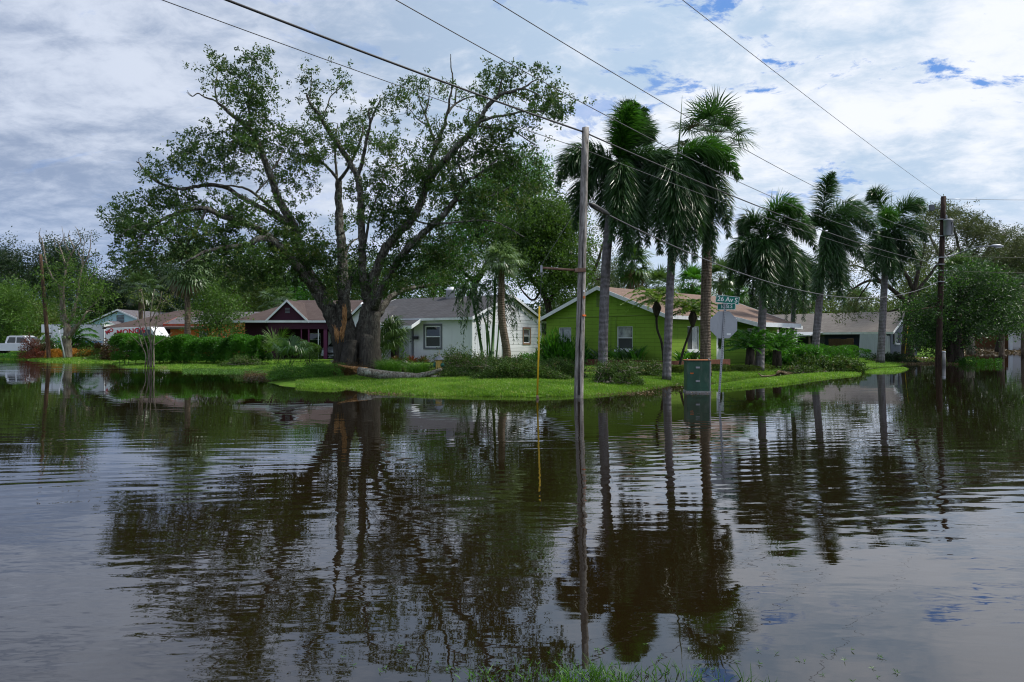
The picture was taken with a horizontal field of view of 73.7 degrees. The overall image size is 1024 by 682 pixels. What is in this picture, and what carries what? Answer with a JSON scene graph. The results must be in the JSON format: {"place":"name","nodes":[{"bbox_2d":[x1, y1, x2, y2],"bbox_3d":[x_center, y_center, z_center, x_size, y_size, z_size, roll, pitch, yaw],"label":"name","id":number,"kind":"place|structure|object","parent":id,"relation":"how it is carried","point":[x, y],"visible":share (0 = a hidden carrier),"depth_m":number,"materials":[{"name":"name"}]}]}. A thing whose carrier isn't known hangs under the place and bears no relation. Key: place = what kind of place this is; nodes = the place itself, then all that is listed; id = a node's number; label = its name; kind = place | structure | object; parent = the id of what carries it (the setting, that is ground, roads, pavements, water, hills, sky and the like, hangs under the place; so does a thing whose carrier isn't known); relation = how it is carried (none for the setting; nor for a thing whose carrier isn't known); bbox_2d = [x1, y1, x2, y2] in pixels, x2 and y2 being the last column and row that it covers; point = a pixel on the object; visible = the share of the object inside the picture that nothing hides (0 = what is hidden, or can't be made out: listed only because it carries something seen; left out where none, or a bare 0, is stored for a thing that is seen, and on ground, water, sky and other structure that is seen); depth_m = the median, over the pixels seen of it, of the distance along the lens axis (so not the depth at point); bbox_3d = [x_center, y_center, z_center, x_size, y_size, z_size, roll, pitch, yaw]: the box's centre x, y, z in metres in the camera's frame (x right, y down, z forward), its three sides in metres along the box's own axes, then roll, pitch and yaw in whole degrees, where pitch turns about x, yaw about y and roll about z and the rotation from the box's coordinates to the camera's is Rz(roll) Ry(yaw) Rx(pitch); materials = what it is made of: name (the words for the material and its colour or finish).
{"place":"outdoors","nodes":[
{"label":"outdoors","id":0,"kind":"place"},
{"bbox_2d":[0,346,972,395],"bbox_3d":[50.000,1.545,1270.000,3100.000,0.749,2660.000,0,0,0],"label":"ground","id":1,"kind":"structure","parent":0,"point":[288,382],"depth_m":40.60,"materials":[{"name":"green plant"}]},
{"bbox_2d":[0,336,55,353],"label":"van","id":2,"kind":"object","parent":1,"relation":"on","point":[12,343],"visible":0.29,"depth_m":60.71,"materials":[{"name":"white metal"}]},
{"bbox_2d":[3,291,57,337],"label":"tree","id":3,"kind":"object","parent":1,"relation":"on","point":[41,321],"visible":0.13,"depth_m":73.41,"materials":[{"name":"green plant"}]},
{"bbox_2d":[0,226,62,341],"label":"tree","id":4,"kind":"object","parent":1,"relation":"on","point":[6,267],"visible":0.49,"depth_m":86.63,"materials":[{"name":"green plant"}]},
{"bbox_2d":[0,274,65,352],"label":"tree","id":5,"kind":"object","parent":1,"relation":"on","point":[15,307],"visible":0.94,"depth_m":68.53,"materials":[{"name":"green plant"}]},
{"bbox_2d":[39,254,50,357],"bbox_3d":[-38.980,-2.622,57.001,1.016,9.244,0.336,0,0,0],"label":"utility pole","id":6,"kind":"object","parent":1,"relation":"on","point":[47,338],"visible":0.77,"depth_m":56.89,"materials":[{"name":"brown wood"}]},
{"bbox_2d":[5,227,109,321],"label":"tree","id":7,"kind":"object","parent":1,"relation":"on","point":[55,255],"visible":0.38,"depth_m":88.50,"materials":[{"name":"green plant"}]},
{"bbox_2d":[24,228,121,357],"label":"tree","id":8,"kind":"object","parent":1,"relation":"on","point":[68,332],"visible":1,"depth_m":56.29,"materials":[{"name":"green plant"}]},
{"bbox_2d":[40,324,109,348],"bbox_3d":[-42.183,-0.140,65.539,7.383,2.880,2.315,0,0,-2],"label":"box truck","id":9,"kind":"object","parent":1,"relation":"on","point":[100,331],"visible":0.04,"depth_m":64.47,"materials":[{"name":"white metal"}]},
{"bbox_2d":[58,313,100,353],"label":"feather palm","id":10,"kind":"object","parent":1,"relation":"on","point":[82,340],"visible":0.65,"depth_m":59.90,"materials":[{"name":"green plant"}]},
{"bbox_2d":[70,266,136,323],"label":"tree","id":11,"kind":"object","parent":1,"relation":"on","point":[106,279],"visible":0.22,"depth_m":93.47,"materials":[{"name":"green plant"}]},
{"bbox_2d":[87,309,167,324],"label":"blue house","id":12,"kind":"structure","parent":1,"relation":"on","point":[125,316],"depth_m":75.49,"materials":[{"name":"blue paint"}]},
{"bbox_2d":[95,261,170,315],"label":"tree","id":13,"kind":"object","parent":1,"relation":"on","point":[115,280],"visible":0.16,"depth_m":94.20,"materials":[{"name":"green plant"}]},
{"bbox_2d":[105,327,168,354],"bbox_3d":[-29.822,0.090,54.491,4.171,2.420,2.118,0,0,0],"label":"food truck","id":14,"kind":"object","parent":1,"relation":"on","point":[109,332],"visible":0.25,"depth_m":53.44,"materials":[{"name":"white metal"}]},
{"bbox_2d":[117,267,162,318],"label":"cabbage palm","id":15,"kind":"object","parent":1,"relation":"on","point":[139,304],"visible":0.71,"depth_m":61.71,"materials":[{"name":"green plant"}]},
{"bbox_2d":[124,245,184,311],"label":"tree","id":16,"kind":"object","parent":1,"relation":"on","point":[163,290],"visible":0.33,"depth_m":90.30,"materials":[{"name":"green plant"}]},
{"bbox_2d":[102,310,257,352],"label":"orange house","id":17,"kind":"structure","parent":1,"relation":"on","point":[172,327],"depth_m":57.76,"materials":[{"name":"clear paint"}]},
{"bbox_2d":[157,236,214,334],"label":"cabbage palm","id":18,"kind":"object","parent":1,"relation":"on","point":[185,288],"visible":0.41,"depth_m":47.57,"materials":[{"name":"green plant"}]},
{"bbox_2d":[107,332,272,363],"bbox_3d":[-20.161,0.509,42.942,10.290,2.195,2.624,0,0,9],"label":"hedge","id":19,"kind":"object","parent":1,"relation":"on","point":[192,348],"visible":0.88,"depth_m":42.29,"materials":[{"name":"green plant"}]},
{"bbox_2d":[153,245,232,312],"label":"tree","id":20,"kind":"object","parent":1,"relation":"on","point":[181,300],"visible":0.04,"depth_m":84.22,"materials":[{"name":"green plant"}]},
{"bbox_2d":[178,267,256,337],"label":"tree","id":21,"kind":"object","parent":1,"relation":"on","point":[223,300],"visible":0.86,"depth_m":49.13,"materials":[{"name":"green plant"}]},
{"bbox_2d":[202,248,265,311],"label":"tree","id":22,"kind":"object","parent":1,"relation":"on","point":[233,283],"visible":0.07,"depth_m":82.38,"materials":[{"name":"green plant"}]},
{"bbox_2d":[216,353,268,365],"bbox_3d":[-15.869,1.118,40.531,3.037,0.827,1.401,0,0,0],"label":"branch pile","id":23,"kind":"object","parent":1,"relation":"on","point":[237,361],"visible":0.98,"depth_m":40.27,"materials":[{"name":"green plant"}]},
{"bbox_2d":[230,255,301,311],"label":"tree","id":24,"kind":"object","parent":1,"relation":"on","point":[258,302],"visible":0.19,"depth_m":78.75,"materials":[{"name":"green plant"}]},
{"bbox_2d":[255,283,296,310],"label":"tree","id":25,"kind":"object","parent":1,"relation":"on","point":[270,292],"visible":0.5,"depth_m":65.52,"materials":[{"name":"green plant"}]},
{"bbox_2d":[250,326,306,362],"bbox_3d":[-14.396,0.188,41.964,4.012,2.362,2.839,0,0,20],"label":"palmetto","id":26,"kind":"object","parent":1,"relation":"on","point":[279,337],"visible":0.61,"depth_m":41.81,"materials":[{"name":"green plant"}]},
{"bbox_2d":[271,335,317,365],"bbox_3d":[-12.587,0.544,38.575,2.762,1.816,2.890,0,0,0],"label":"palmetto","id":27,"kind":"object","parent":1,"relation":"on","point":[289,347],"visible":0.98,"depth_m":38.63,"materials":[{"name":"green plant"}]},
{"bbox_2d":[268,363,330,379],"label":"shrub","id":28,"kind":"object","parent":1,"relation":"on","point":[277,373],"visible":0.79,"depth_m":26.23,"materials":[{"name":"green plant"}]},
{"bbox_2d":[270,264,334,303],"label":"tree","id":29,"kind":"object","parent":1,"relation":"on","point":[302,295],"visible":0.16,"depth_m":76.39,"materials":[{"name":"green plant"}]},
{"bbox_2d":[232,299,398,358],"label":"purple house","id":30,"kind":"structure","parent":1,"relation":"on","point":[303,319],"depth_m":49.27,"materials":[{"name":"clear paint"}]},
{"bbox_2d":[298,360,345,377],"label":"shrub","id":31,"kind":"object","parent":1,"relation":"on","point":[326,369],"visible":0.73,"depth_m":26.36,"materials":[{"name":"green plant"}]},
{"bbox_2d":[304,244,371,299],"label":"tree","id":32,"kind":"object","parent":1,"relation":"on","point":[335,288],"visible":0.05,"depth_m":75.02,"materials":[{"name":"green plant"}]},
{"bbox_2d":[91,42,596,368],"bbox_3d":[-6.683,-5.778,28.994,20.291,14.299,9.590,0,0,0],"label":"oak tree","id":33,"kind":"object","parent":1,"relation":"on","point":[351,342],"visible":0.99,"depth_m":28.17,"materials":[{"name":"green plant"}]},
{"bbox_2d":[350,247,421,299],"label":"tree","id":34,"kind":"object","parent":1,"relation":"on","point":[380,277],"visible":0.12,"depth_m":70.95,"materials":[{"name":"green plant"}]},
{"bbox_2d":[369,357,409,371],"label":"grass tuft","id":35,"kind":"object","parent":1,"relation":"on","point":[387,365],"visible":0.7,"depth_m":28.28,"materials":[{"name":"green plant"}]},
{"bbox_2d":[338,364,450,378],"bbox_3d":[-3.828,1.180,25.212,5.525,0.638,0.652,0,0,6],"label":"fallen log","id":36,"kind":"object","parent":1,"relation":"on","point":[371,373],"visible":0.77,"depth_m":25.15,"materials":[{"name":"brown wood"}]},
{"bbox_2d":[380,314,410,360],"bbox_3d":[-5.549,0.044,31.032,2.147,2.620,2.471,0,0,-27],"label":"palmetto","id":37,"kind":"object","parent":1,"relation":"on","point":[390,327],"visible":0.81,"depth_m":30.71,"materials":[{"name":"green plant"}]},
{"bbox_2d":[392,254,474,298],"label":"tree","id":38,"kind":"object","parent":1,"relation":"on","point":[422,294],"visible":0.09,"depth_m":68.19,"materials":[{"name":"green plant"}]},
{"bbox_2d":[330,287,541,362],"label":"white house","id":39,"kind":"structure","parent":1,"relation":"on","point":[432,325],"depth_m":43.24,"materials":[{"name":"paint"}]},
{"bbox_2d":[423,324,441,348],"bbox_3d":[-4.916,-0.270,42.461,1.420,1.580,0.105,0,0,30],"label":"window","id":40,"kind":"structure","parent":39,"relation":"in","point":[432,333],"depth_m":42.50,"materials":[{"name":"white glass"}]},
{"bbox_2d":[436,364,475,376],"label":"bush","id":41,"kind":"object","parent":1,"relation":"on","point":[447,371],"visible":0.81,"depth_m":25.21,"materials":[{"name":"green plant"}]},
{"bbox_2d":[421,341,495,372],"bbox_3d":[-2.130,0.726,27.841,3.090,1.433,2.314,0,0,0],"label":"bush","id":42,"kind":"object","parent":1,"relation":"on","point":[465,359],"visible":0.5,"depth_m":27.38,"materials":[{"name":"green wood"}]},
{"bbox_2d":[0,291,947,347],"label":"wood","id":43,"kind":"object","parent":1,"relation":"on","point":[542,312],"depth_m":132.05,"materials":[{"name":"wood"}]},
{"bbox_2d":[412,140,558,296],"bbox_3d":[-1.622,-8.139,55.304,12.706,18.365,14.165,0,0,-29],"label":"oak tree","id":44,"kind":"object","parent":1,"relation":"on","point":[466,248],"visible":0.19,"depth_m":54.89,"materials":[{"name":"green plant"}]},
{"bbox_2d":[448,261,536,358],"bbox_3d":[-0.997,-1.543,36.611,4.858,5.621,2.385,0,0,0],"label":"areca clump","id":45,"kind":"object","parent":1,"relation":"on","point":[476,297],"visible":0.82,"depth_m":36.88,"materials":[{"name":"green plant"}]},
{"bbox_2d":[478,240,525,357],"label":"cabbage palm","id":46,"kind":"object","parent":1,"relation":"on","point":[500,268],"visible":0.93,"depth_m":35.82,"materials":[{"name":"green plant"}]},
{"bbox_2d":[469,350,572,379],"bbox_3d":[0.293,0.872,24.609,3.774,1.162,2.274,0,0,0],"label":"shrub","id":47,"kind":"object","parent":1,"relation":"on","point":[512,367],"visible":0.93,"depth_m":24.09,"materials":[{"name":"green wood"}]},
{"bbox_2d":[487,180,602,336],"bbox_3d":[2.162,-5.250,50.040,9.160,14.005,8.813,0,0,0],"label":"tree","id":48,"kind":"object","parent":1,"relation":"on","point":[536,244],"visible":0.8,"depth_m":48.82,"materials":[{"name":"green plant"}]},
{"bbox_2d":[533,327,591,363],"bbox_3d":[2.804,0.259,37.978,3.339,2.181,1.982,0,0,0],"label":"shrub","id":49,"kind":"object","parent":1,"relation":"on","point":[566,349],"visible":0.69,"depth_m":37.70,"materials":[{"name":"green plant"}]},
{"bbox_2d":[540,127,589,397],"bbox_3d":[1.501,-1.993,19.133,1.426,7.987,0.334,0,0,0],"label":"utility pole","id":50,"kind":"object","parent":1,"relation":"on","point":[580,270],"visible":0.89,"depth_m":19.05,"materials":[{"name":"grey wood"}]},
{"bbox_2d":[162,0,581,148],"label":"overhead wire","id":51,"kind":"object","parent":50,"relation":"attached to","point":[352,69],"visible":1,"depth_m":13.84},
{"bbox_2d":[225,0,582,131],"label":"overhead wire","id":52,"kind":"object","parent":50,"relation":"attached to","point":[333,40],"visible":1,"depth_m":14.72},
{"bbox_2d":[537,352,593,378],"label":"bush","id":53,"kind":"object","parent":1,"relation":"on","point":[566,366],"visible":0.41,"depth_m":24.97,"materials":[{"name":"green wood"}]},
{"bbox_2d":[548,218,624,310],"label":"tree","id":54,"kind":"object","parent":1,"relation":"on","point":[599,256],"visible":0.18,"depth_m":57.93,"materials":[{"name":"green plant"}]},
{"bbox_2d":[552,96,682,364],"bbox_3d":[4.390,-4.170,26.865,5.830,11.309,3.169,0,0,0],"label":"foxtail palm","id":55,"kind":"object","parent":1,"relation":"on","point":[622,195],"visible":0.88,"depth_m":26.62,"materials":[{"name":"green plant"}]},
{"bbox_2d":[587,352,655,385],"bbox_3d":[3.736,0.942,23.318,2.363,1.224,2.073,0,0,11],"label":"shrub","id":56,"kind":"object","parent":1,"relation":"on","point":[613,372],"visible":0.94,"depth_m":23.16,"materials":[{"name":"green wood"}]},
{"bbox_2d":[610,242,656,289],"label":"cabbage palm","id":57,"kind":"object","parent":1,"relation":"on","point":[632,278],"visible":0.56,"depth_m":49.41,"materials":[{"name":"green plant"}]},
{"bbox_2d":[617,356,662,377],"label":"bush","id":58,"kind":"object","parent":1,"relation":"on","point":[647,369],"visible":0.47,"depth_m":27.30,"materials":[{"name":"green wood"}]},
{"bbox_2d":[570,359,729,365],"bbox_3d":[6.525,1.220,39.007,5.800,0.460,9.800,0,0,-43],"label":"brick edging","id":59,"kind":"object","parent":1,"relation":"on","point":[717,361],"visible":0.25,"depth_m":36.53,"materials":[{"name":"red brick"}]},
{"bbox_2d":[621,286,688,361],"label":"tree","id":60,"kind":"object","parent":1,"relation":"on","point":[656,307],"visible":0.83,"depth_m":31.39,"materials":[{"name":"green plant"}]},
{"bbox_2d":[637,264,681,292],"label":"cabbage palm","id":61,"kind":"object","parent":1,"relation":"on","point":[660,277],"visible":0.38,"depth_m":55.44,"materials":[{"name":"green plant"}]},
{"bbox_2d":[540,286,802,364],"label":"green house","id":62,"kind":"structure","parent":1,"relation":"on","point":[632,327],"depth_m":37.60,"materials":[{"name":"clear paint"}]},
{"bbox_2d":[614,326,631,351],"bbox_3d":[6.063,-0.115,36.834,0.240,1.370,1.190,0,0,-43],"label":"window","id":63,"kind":"structure","parent":62,"relation":"in","point":[624,333],"depth_m":36.94,"materials":[{"name":"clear glass"}]},
{"bbox_2d":[687,326,699,351],"bbox_3d":[9.821,-0.095,36.868,1.340,1.410,0.250,0,0,-43],"label":"window","id":64,"kind":"structure","parent":62,"relation":"in","point":[693,341],"depth_m":37.02,"materials":[{"name":"white glass"}]},
{"bbox_2d":[638,103,743,379],"bbox_3d":[6.794,-3.996,26.284,4.076,11.001,2.983,0,0,0],"label":"foxtail palm","id":65,"kind":"object","parent":1,"relation":"on","point":[681,213],"visible":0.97,"depth_m":25.93,"materials":[{"name":"green plant"}]},
{"bbox_2d":[675,262,712,294],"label":"cabbage palm","id":66,"kind":"object","parent":1,"relation":"on","point":[692,272],"visible":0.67,"depth_m":59.54,"materials":[{"name":"green plant"}]},
{"bbox_2d":[673,298,718,364],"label":"date palm","id":67,"kind":"object","parent":1,"relation":"on","point":[693,306],"visible":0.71,"depth_m":30.88,"materials":[{"name":"green plant"}]},
{"bbox_2d":[682,358,710,392],"bbox_3d":[5.790,1.244,21.399,0.780,1.412,0.685,0,0,6],"label":"utility cabinet","id":68,"kind":"object","parent":1,"relation":"on","point":[697,375],"visible":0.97,"depth_m":21.09,"materials":[{"name":"metal"}]},
{"bbox_2d":[665,85,759,375],"bbox_3d":[8.239,-4.500,28.375,4.119,11.901,4.337,0,0,0],"label":"cabbage palm","id":69,"kind":"object","parent":1,"relation":"on","point":[713,115],"visible":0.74,"depth_m":28.18,"materials":[{"name":"green plant"}]},
{"bbox_2d":[711,255,737,295],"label":"cabbage palm","id":70,"kind":"object","parent":1,"relation":"on","point":[720,285],"visible":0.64,"depth_m":63.56,"materials":[{"name":"green plant"}]},
{"bbox_2d":[710,295,739,398],"bbox_3d":[5.911,0.320,18.945,0.744,3.213,0.346,0,0,26],"label":"street sign","id":71,"kind":"object","parent":1,"relation":"on","point":[723,324],"visible":1,"depth_m":18.95,"materials":[{"name":"metal"}]},
{"bbox_2d":[711,363,776,371],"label":"hedge","id":72,"kind":"object","parent":1,"relation":"on","point":[729,368],"visible":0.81,"depth_m":32.23,"materials":[{"name":"green plant"}]},
{"bbox_2d":[718,326,784,370],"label":"sago palm","id":73,"kind":"object","parent":1,"relation":"on","point":[747,344],"visible":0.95,"depth_m":32.77,"materials":[{"name":"green plant"}]},
{"bbox_2d":[722,187,819,370],"bbox_3d":[12.674,-3.034,33.474,5.271,9.034,3.115,0,0,-21],"label":"foxtail palm","id":74,"kind":"object","parent":1,"relation":"on","point":[775,256],"visible":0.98,"depth_m":33.05,"materials":[{"name":"green plant"}]},
{"bbox_2d":[741,281,801,314],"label":"tree","id":75,"kind":"object","parent":1,"relation":"on","point":[772,307],"visible":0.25,"depth_m":82.22,"materials":[{"name":"green plant"}]},
{"bbox_2d":[753,328,808,368],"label":"sago palm","id":76,"kind":"object","parent":1,"relation":"on","point":[776,355],"visible":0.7,"depth_m":35.77,"materials":[{"name":"green plant"}]},
{"bbox_2d":[766,363,826,374],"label":"bush","id":77,"kind":"object","parent":1,"relation":"on","point":[794,369],"visible":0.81,"depth_m":32.56,"materials":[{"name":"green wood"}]},
{"bbox_2d":[776,252,817,341],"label":"tree","id":78,"kind":"object","parent":1,"relation":"on","point":[789,294],"visible":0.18,"depth_m":43.17,"materials":[{"name":"green plant"}]},
{"bbox_2d":[764,342,831,364],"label":"bush","id":79,"kind":"object","parent":1,"relation":"on","point":[817,351],"visible":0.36,"depth_m":39.05,"materials":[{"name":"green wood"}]},
{"bbox_2d":[786,351,870,371],"bbox_3d":[17.016,1.262,36.584,4.828,1.474,2.890,0,0,0],"label":"bush","id":80,"kind":"object","parent":1,"relation":"on","point":[843,364],"visible":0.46,"depth_m":36.01,"materials":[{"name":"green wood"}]},
{"bbox_2d":[806,343,872,359],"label":"hedge","id":81,"kind":"object","parent":1,"relation":"on","point":[834,351],"visible":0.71,"depth_m":48.28,"materials":[{"name":"green plant"}]},
{"bbox_2d":[801,171,882,346],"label":"foxtail palm","id":82,"kind":"object","parent":1,"relation":"on","point":[830,258],"visible":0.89,"depth_m":41.49,"materials":[{"name":"green plant"}]},
{"bbox_2d":[839,282,879,312],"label":"cabbage palm","id":83,"kind":"object","parent":1,"relation":"on","point":[859,289],"visible":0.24,"depth_m":77.47,"materials":[{"name":"green plant"}]},
{"bbox_2d":[859,334,877,357],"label":"wall","id":84,"kind":"structure","parent":1,"relation":"on","point":[869,341],"depth_m":54.21,"materials":[{"name":"white paint"}]},
{"bbox_2d":[824,217,957,356],"bbox_3d":[30.708,-4.405,56.283,12.413,11.705,8.772,0,0,0],"label":"oak tree","id":85,"kind":"object","parent":1,"relation":"on","point":[912,287],"visible":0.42,"depth_m":56.37,"materials":[{"name":"green plant"}]},
{"bbox_2d":[864,351,919,362],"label":"bush","id":86,"kind":"object","parent":1,"relation":"on","point":[895,357],"visible":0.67,"depth_m":48.16,"materials":[{"name":"green plant"}]},
{"bbox_2d":[862,183,931,362],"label":"foxtail palm","id":87,"kind":"object","parent":1,"relation":"on","point":[886,267],"visible":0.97,"depth_m":45.67,"materials":[{"name":"green plant"}]},
{"bbox_2d":[887,254,937,351],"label":"tree","id":88,"kind":"object","parent":1,"relation":"on","point":[924,275],"visible":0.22,"depth_m":82.59,"materials":[{"name":"green plant"}]},
{"bbox_2d":[907,196,1003,364],"bbox_3d":[29.605,-3.925,46.486,2.359,11.850,5.936,0,0,-39],"label":"utility pole","id":89,"kind":"object","parent":1,"relation":"on","point":[946,226],"visible":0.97,"depth_m":46.35,"materials":[{"name":"wood"}]},
{"bbox_2d":[396,0,920,242],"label":"overhead wire","id":90,"kind":"object","parent":89,"relation":"attached to","point":[602,113],"visible":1,"depth_m":15.42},
{"bbox_2d":[493,0,936,235],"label":"overhead wire","id":91,"kind":"object","parent":89,"relation":"attached to","point":[666,104],"visible":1,"depth_m":16.36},
{"bbox_2d":[589,134,936,263],"bbox_3d":[15.568,-5.448,32.825,0.040,0.863,38.509,0,0,45],"label":"overhead wire","id":92,"kind":"object","parent":89,"relation":"attached to","point":[735,196],"visible":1,"depth_m":24.95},
{"bbox_2d":[608,215,936,297],"bbox_3d":[15.881,-3.093,33.200,0.036,1.912,37.415,0,0,45],"label":"overhead wire","id":93,"kind":"object","parent":89,"relation":"attached to","point":[737,271],"visible":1,"depth_m":25.09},
{"bbox_2d":[889,252,1023,362],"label":"ficus tree","id":94,"kind":"object","parent":1,"relation":"on","point":[978,291],"visible":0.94,"depth_m":47.90,"materials":[{"name":"green plant"}]},
{"bbox_2d":[912,194,1023,354],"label":"tree","id":95,"kind":"object","parent":1,"relation":"on","point":[977,231],"visible":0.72,"depth_m":64.92,"materials":[{"name":"green plant"}]},
{"bbox_2d":[947,355,1004,363],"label":"shrub","id":96,"kind":"object","parent":1,"relation":"on","point":[977,361],"visible":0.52,"depth_m":47.29,"materials":[{"name":"green plant"}]},
{"bbox_2d":[0,353,1023,681],"bbox_3d":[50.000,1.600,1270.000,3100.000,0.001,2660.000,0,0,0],"label":"flood water","id":97,"kind":"structure","parent":0,"point":[166,525],"depth_m":5.76,"materials":[{"name":"liquid"}]},
{"bbox_2d":[112,277,197,367],"bbox_3d":[-21.185,-1.113,40.423,3.259,5.374,6.064,0,0,-44],"label":"crape myrtle","id":98,"kind":"object","parent":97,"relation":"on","point":[149,362],"visible":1,"depth_m":40.38,"materials":[{"name":"green plant"}]},
{"bbox_2d":[182,362,321,373],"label":"grass","id":99,"kind":"structure","parent":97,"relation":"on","point":[212,370],"depth_m":36.87,"materials":[{"name":"green plant"}]},
{"bbox_2d":[773,311,917,355],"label":"grey house","id":100,"kind":"structure","parent":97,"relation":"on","point":[853,329],"depth_m":62.06,"materials":[{"name":"stone"}]},
{"bbox_2d":[0,0,1023,314],"label":"sky","id":101,"kind":"structure","parent":0,"point":[88,88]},
{"bbox_2d":[340,643,900,681],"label":"flooded grass","id":102,"kind":"structure","parent":0,"point":[591,669],"depth_m":3.24,"materials":[{"name":"green plant"}]},
{"bbox_2d":[935,245,994,326],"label":"tree","id":103,"kind":"object","parent":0,"point":[957,260],"visible":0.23,"depth_m":59.55,"materials":[{"name":"green plant"}]},
{"bbox_2d":[978,281,1023,357],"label":"tree","id":104,"kind":"object","parent":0,"point":[1001,350],"visible":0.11,"depth_m":65.81,"materials":[{"name":"green plant"}]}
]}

